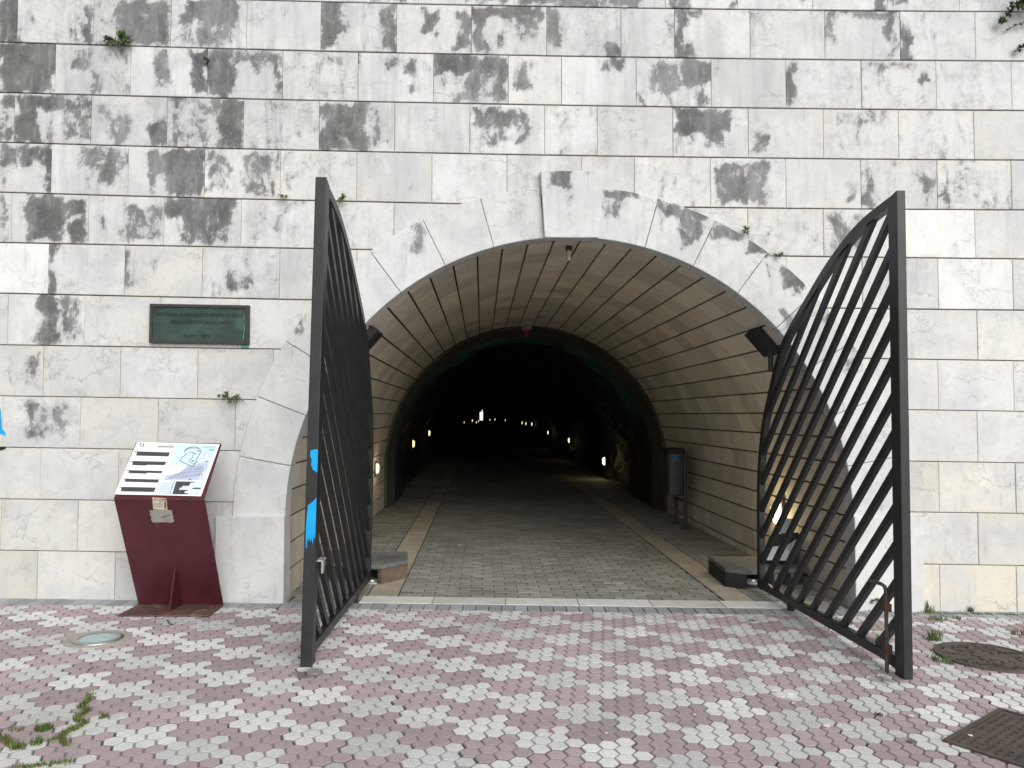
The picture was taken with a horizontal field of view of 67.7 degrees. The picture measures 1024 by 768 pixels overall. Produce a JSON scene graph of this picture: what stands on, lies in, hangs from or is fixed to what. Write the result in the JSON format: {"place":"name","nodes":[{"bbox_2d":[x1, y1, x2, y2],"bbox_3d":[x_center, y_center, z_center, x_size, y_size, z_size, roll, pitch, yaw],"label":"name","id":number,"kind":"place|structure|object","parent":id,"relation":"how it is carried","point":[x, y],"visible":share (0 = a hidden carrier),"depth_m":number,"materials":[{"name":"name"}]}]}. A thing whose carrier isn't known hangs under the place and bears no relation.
{"place":"outdoors","nodes":[
{"label":"outdoors","id":0,"kind":"place"},
{"bbox_2d":[292,503,424,597],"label":"tunnel floor","id":1,"kind":"structure","parent":0,"point":[392,525],"depth_m":10.47,"materials":[{"name":"grey brick"}]},
{"bbox_2d":[323,551,407,584],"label":"stone blocks","id":2,"kind":"object","parent":1,"relation":"on","point":[390,566],"visible":0.59,"depth_m":7.30,"materials":[{"name":"stone"}]},
{"bbox_2d":[395,441,464,503],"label":"tunnel floor","id":3,"kind":"structure","parent":0,"point":[420,488],"depth_m":18.84,"materials":[{"name":"grey brick"}]},
{"bbox_2d":[0,604,1023,767],"bbox_3d":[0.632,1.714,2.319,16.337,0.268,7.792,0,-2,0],"label":"hexagon paving","id":4,"kind":"structure","parent":0,"point":[643,651],"depth_m":4.41,"materials":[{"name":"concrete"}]},
{"bbox_2d":[30,733,43,745],"bbox_3d":[-2.253,1.688,3.626,0.063,0.048,0.080,2,-3,-33],"label":"weed tuft","id":5,"kind":"object","parent":4,"relation":"on","point":[38,741],"visible":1,"depth_m":3.62,"materials":[{"name":"green plant"}]},
{"bbox_2d":[31,721,53,731],"bbox_3d":[-2.326,1.701,3.786,0.085,0.034,0.098,-1,-2,19],"label":"weed tuft","id":6,"kind":"object","parent":4,"relation":"on","point":[46,726],"visible":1,"depth_m":3.79,"materials":[{"name":"green plant"}]},
{"bbox_2d":[62,630,132,649],"bbox_3d":[-2.866,1.771,5.287,0.440,0.038,0.440,0,-2,0],"label":"ground light","id":7,"kind":"object","parent":4,"relation":"on","point":[102,638],"visible":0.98,"depth_m":5.25,"materials":[{"name":"silver metal"}]},
{"bbox_2d":[97,711,108,718],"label":"weed tuft","id":8,"kind":"object","parent":4,"relation":"on","point":[104,715],"visible":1,"depth_m":3.94,"materials":[{"name":"green plant"}]},
{"bbox_2d":[114,442,222,616],"bbox_3d":[-2.686,1.129,6.019,0.699,1.332,0.447,0,-2,0],"label":"information stand","id":9,"kind":"object","parent":4,"relation":"on","point":[159,497],"visible":1,"depth_m":5.99,"materials":[{"name":"red paint"}]},
{"bbox_2d":[0,598,1023,617],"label":"brick edging","id":10,"kind":"object","parent":4,"relation":"on","point":[452,607],"visible":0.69,"depth_m":6.30,"materials":[{"name":"grey stone"}]},
{"bbox_2d":[921,606,934,612],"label":"weed tuft","id":11,"kind":"object","parent":10,"relation":"on","point":[932,609],"visible":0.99,"depth_m":6.39,"materials":[{"name":"green plant"}]},
{"bbox_2d":[0,610,1023,767],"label":"joint grass","id":12,"kind":"structure","parent":4,"relation":"on","point":[13,744],"depth_m":3.74,"materials":[{"name":"green plant"}]},
{"bbox_2d":[923,625,944,640],"bbox_3d":[3.088,1.820,5.589,0.161,0.111,0.178,0,-2,0],"label":"weed tuft","id":13,"kind":"object","parent":4,"relation":"on","point":[934,635],"visible":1,"depth_m":5.57,"materials":[{"name":"green plant"}]},
{"bbox_2d":[926,614,946,620],"bbox_3d":[3.421,1.876,6.141,0.157,0.056,0.117,0,-2,0],"label":"weed tuft","id":14,"kind":"object","parent":4,"relation":"on","point":[935,617],"visible":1,"depth_m":6.14,"materials":[{"name":"green plant"}]},
{"bbox_2d":[931,653,949,662],"bbox_3d":[2.863,1.824,5.103,0.157,0.056,0.127,0,-2,0],"label":"weed tuft","id":15,"kind":"object","parent":4,"relation":"on","point":[938,657],"visible":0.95,"depth_m":5.09,"materials":[{"name":"green plant"}]},
{"bbox_2d":[944,657,955,664],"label":"weed tuft","id":16,"kind":"object","parent":4,"relation":"on","point":[950,662],"visible":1,"depth_m":5.02,"materials":[{"name":"green plant"}]},
{"bbox_2d":[933,642,1023,674],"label":"manhole cover","id":17,"kind":"object","parent":4,"relation":"on","point":[990,657],"visible":1,"depth_m":5.19,"materials":[{"name":"metal"}]},
{"bbox_2d":[942,707,1023,767],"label":"access cover","id":18,"kind":"object","parent":4,"relation":"on","point":[998,734],"visible":1,"depth_m":3.85,"materials":[{"name":"metal"}]},
{"bbox_2d":[1010,628,1023,636],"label":"weed tuft","id":19,"kind":"object","parent":4,"relation":"on","point":[1015,632],"visible":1,"depth_m":5.73,"materials":[{"name":"green plant"}]},
{"bbox_2d":[441,441,599,505],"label":"tunnel floor","id":20,"kind":"structure","parent":0,"point":[499,473],"depth_m":18.47,"materials":[{"name":"grey brick"}]},
{"bbox_2d":[399,504,722,600],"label":"tunnel floor","id":21,"kind":"structure","parent":0,"point":[526,551],"depth_m":8.47,"materials":[{"name":"grey stone"}]},
{"bbox_2d":[288,421,846,608],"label":"tunnel bed","id":22,"kind":"object","parent":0,"point":[486,431],"visible":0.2,"depth_m":55.27,"materials":[{"name":"black"}]},
{"bbox_2d":[290,596,361,602],"bbox_3d":[-1.586,1.857,6.525,0.570,0.045,0.229,0,-2,0],"label":"floor margin","id":23,"kind":"object","parent":22,"relation":"on","point":[296,599],"visible":0.23,"depth_m":6.50,"materials":[{"name":"grey stone"}]},
{"bbox_2d":[368,441,469,596],"bbox_3d":[-1.904,2.670,26.506,0.260,0.056,39.778,0,-2,-2],"label":"floor strip","id":24,"kind":"object","parent":22,"relation":"on","point":[412,543],"visible":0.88,"depth_m":10.61,"materials":[{"name":"beige stone"}]},
{"bbox_2d":[359,596,786,609],"bbox_3d":[0.526,1.884,6.540,3.636,0.085,0.230,0,-2,0],"label":"threshold","id":25,"kind":"object","parent":22,"relation":"on","point":[463,601],"visible":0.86,"depth_m":6.52,"materials":[{"name":"stone"}]},
{"bbox_2d":[518,442,753,600],"bbox_3d":[1.221,2.718,26.528,0.260,0.057,39.778,0,-2,-2],"label":"floor strip","id":26,"kind":"object","parent":22,"relation":"on","point":[697,571],"visible":0.86,"depth_m":9.51,"materials":[{"name":"beige stone"}]},
{"bbox_2d":[782,602,847,609],"bbox_3d":[2.599,1.922,6.554,0.490,0.044,0.229,0,-2,0],"label":"floor margin","id":27,"kind":"object","parent":22,"relation":"on","point":[823,606],"visible":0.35,"depth_m":6.55,"materials":[{"name":"grey stone"}]},
{"bbox_2d":[523,442,650,506],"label":"tunnel floor","id":28,"kind":"structure","parent":0,"point":[613,493],"depth_m":18.81,"materials":[{"name":"grey stone"}]},
{"bbox_2d":[616,506,832,602],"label":"tunnel floor","id":29,"kind":"structure","parent":0,"point":[698,545],"depth_m":9.80,"materials":[{"name":"grey stone"}]},
{"bbox_2d":[661,447,689,529],"bbox_3d":[2.404,1.520,11.290,0.323,1.151,0.750,0,-2,0],"label":"litter bin","id":30,"kind":"object","parent":29,"relation":"on","point":[674,472],"visible":1,"depth_m":11.06,"materials":[{"name":"metal"}]},
{"bbox_2d":[708,556,808,588],"bbox_3d":[2.426,1.857,7.510,0.825,0.198,0.748,0,-2,0],"label":"pivot housing","id":31,"kind":"object","parent":29,"relation":"on","point":[731,571],"visible":0.69,"depth_m":7.30,"materials":[{"name":"concrete"}]},
{"bbox_2d":[765,518,798,562],"bbox_3d":[2.696,1.548,7.597,0.440,0.425,0.296,0,-2,0],"label":"floodlight","id":32,"kind":"object","parent":31,"relation":"on","point":[791,543],"visible":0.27,"depth_m":7.49,"materials":[{"name":"grey glass"}]},
{"bbox_3d":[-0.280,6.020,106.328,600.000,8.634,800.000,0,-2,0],"label":"ground","id":33,"kind":"structure","parent":0,"visible":0},
{"bbox_2d":[0,0,1023,611],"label":"stone wall","id":34,"kind":"structure","parent":33,"relation":"on","point":[156,160],"depth_m":6.55,"materials":[{"name":"stone"}]},
{"bbox_2d":[0,410,5,449],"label":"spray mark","id":35,"kind":"object","parent":34,"relation":"attached to","point":[2,431],"visible":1,"depth_m":6.44,"materials":[{"name":"blue paint"}]},
{"bbox_2d":[102,29,133,49],"bbox_3d":[-3.376,-2.947,6.537,0.287,0.177,0.109,0,-2,0],"label":"wall plant","id":36,"kind":"object","parent":34,"relation":"attached to","point":[123,40],"depth_m":6.53,"materials":[{"name":"green plant"}]},
{"bbox_2d":[149,304,249,347],"bbox_3d":[-2.645,-0.492,6.466,0.837,0.373,0.041,0,-2,0],"label":"bronze plaque","id":37,"kind":"object","parent":34,"relation":"attached to","point":[195,324],"visible":1,"depth_m":6.46,"materials":[{"name":"green metal"}]},
{"bbox_2d":[202,56,209,64],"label":"wall plant","id":38,"kind":"object","parent":34,"relation":"attached to","point":[206,59],"depth_m":6.53,"materials":[{"name":"green plant"}]},
{"bbox_2d":[216,391,242,403],"bbox_3d":[-2.369,0.112,6.421,0.214,0.113,0.105,0,-2,0],"label":"wall plant","id":39,"kind":"object","parent":34,"relation":"attached to","point":[234,398],"depth_m":6.42,"materials":[{"name":"green plant"}]},
{"bbox_2d":[300,177,373,666],"bbox_3d":[-1.281,0.269,5.989,0.132,3.099,2.337,0,-2,-1],"label":"gate leaf","id":40,"kind":"object","parent":34,"relation":"attached to","point":[338,326],"visible":1,"depth_m":5.44,"materials":[{"name":"paint"}]},
{"bbox_2d":[337,193,345,203],"bbox_3d":[-1.452,-1.575,6.490,0.072,0.096,0.100,2,-3,-34],"label":"wall plant","id":41,"kind":"object","parent":34,"relation":"attached to","point":[341,198],"depth_m":6.48,"materials":[{"name":"green plant"}]},
{"bbox_2d":[741,226,749,234],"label":"wall plant","id":42,"kind":"object","parent":34,"relation":"attached to","point":[745,229],"depth_m":6.51,"materials":[{"name":"green plant"}]},
{"bbox_2d":[772,251,783,257],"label":"wall plant","id":43,"kind":"object","parent":34,"relation":"attached to","point":[781,253],"depth_m":6.50,"materials":[{"name":"green plant"}]},
{"bbox_2d":[757,190,912,679],"bbox_3d":[2.329,0.347,5.931,0.150,3.054,2.340,0,-2,-4],"label":"gate leaf","id":44,"kind":"object","parent":34,"relation":"attached to","point":[899,659],"visible":1,"depth_m":5.39,"materials":[{"name":"paint"}]},
{"bbox_2d":[998,0,1023,52],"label":"ivy","id":45,"kind":"object","parent":34,"relation":"attached to","point":[1019,4],"visible":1,"depth_m":6.57,"materials":[{"name":"green plant"}]},
{"bbox_2d":[262,214,871,607],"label":"tunnel","id":46,"kind":"structure","parent":33,"relation":"on","point":[628,363],"depth_m":10.30,"materials":[{"name":"stone"}]},
{"bbox_2d":[367,325,382,349],"bbox_3d":[-1.314,-0.313,6.913,0.241,0.409,0.340,0,-2,0],"label":"floodlight","id":47,"kind":"object","parent":46,"relation":"attached to","point":[374,335],"visible":0.37,"depth_m":6.81,"materials":[{"name":"paint"}]},
{"bbox_2d":[375,461,379,476],"bbox_3d":[-2.065,1.306,11.735,0.067,0.245,0.102,0,-2,0],"label":"wall lamp","id":48,"kind":"object","parent":46,"relation":"attached to","point":[377,464],"visible":1,"depth_m":11.70,"materials":[{"name":"white glass"}]},
{"bbox_2d":[521,325,531,336],"bbox_3d":[0.247,-0.907,12.965,0.180,0.195,0.100,0,-2,0],"label":"alarm beacon","id":49,"kind":"object","parent":46,"relation":"attached to","point":[526,328],"visible":1,"depth_m":12.92,"materials":[{"name":"red plastic"}]},
{"bbox_2d":[566,245,571,260],"bbox_3d":[0.513,-1.178,6.893,0.052,0.140,0.080,0,-2,0],"label":"crown lamp","id":50,"kind":"object","parent":46,"relation":"attached to","point":[568,248],"visible":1,"depth_m":6.86,"materials":[{"name":"grey glass"}]},
{"bbox_2d":[602,456,605,466],"bbox_3d":[2.340,1.977,19.461,0.081,0.295,0.123,0,-2,0],"label":"wall lamp","id":51,"kind":"object","parent":46,"relation":"attached to","point":[604,461],"visible":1,"depth_m":19.42,"materials":[{"name":"white glass"}]},
{"bbox_2d":[745,326,779,371],"bbox_3d":[2.286,-0.308,6.941,0.241,0.409,0.340,0,-2,0],"label":"floodlight","id":52,"kind":"object","parent":46,"relation":"attached to","point":[763,343],"visible":0.89,"depth_m":6.82,"materials":[{"name":"paint"}]},
{"bbox_2d":[770,499,783,524],"bbox_3d":[2.759,1.359,7.964,0.099,0.360,0.150,0,-2,0],"label":"wall lamp","id":53,"kind":"object","parent":46,"relation":"attached to","point":[778,513],"visible":0.21,"depth_m":7.92,"materials":[{"name":"white"}]}
]}

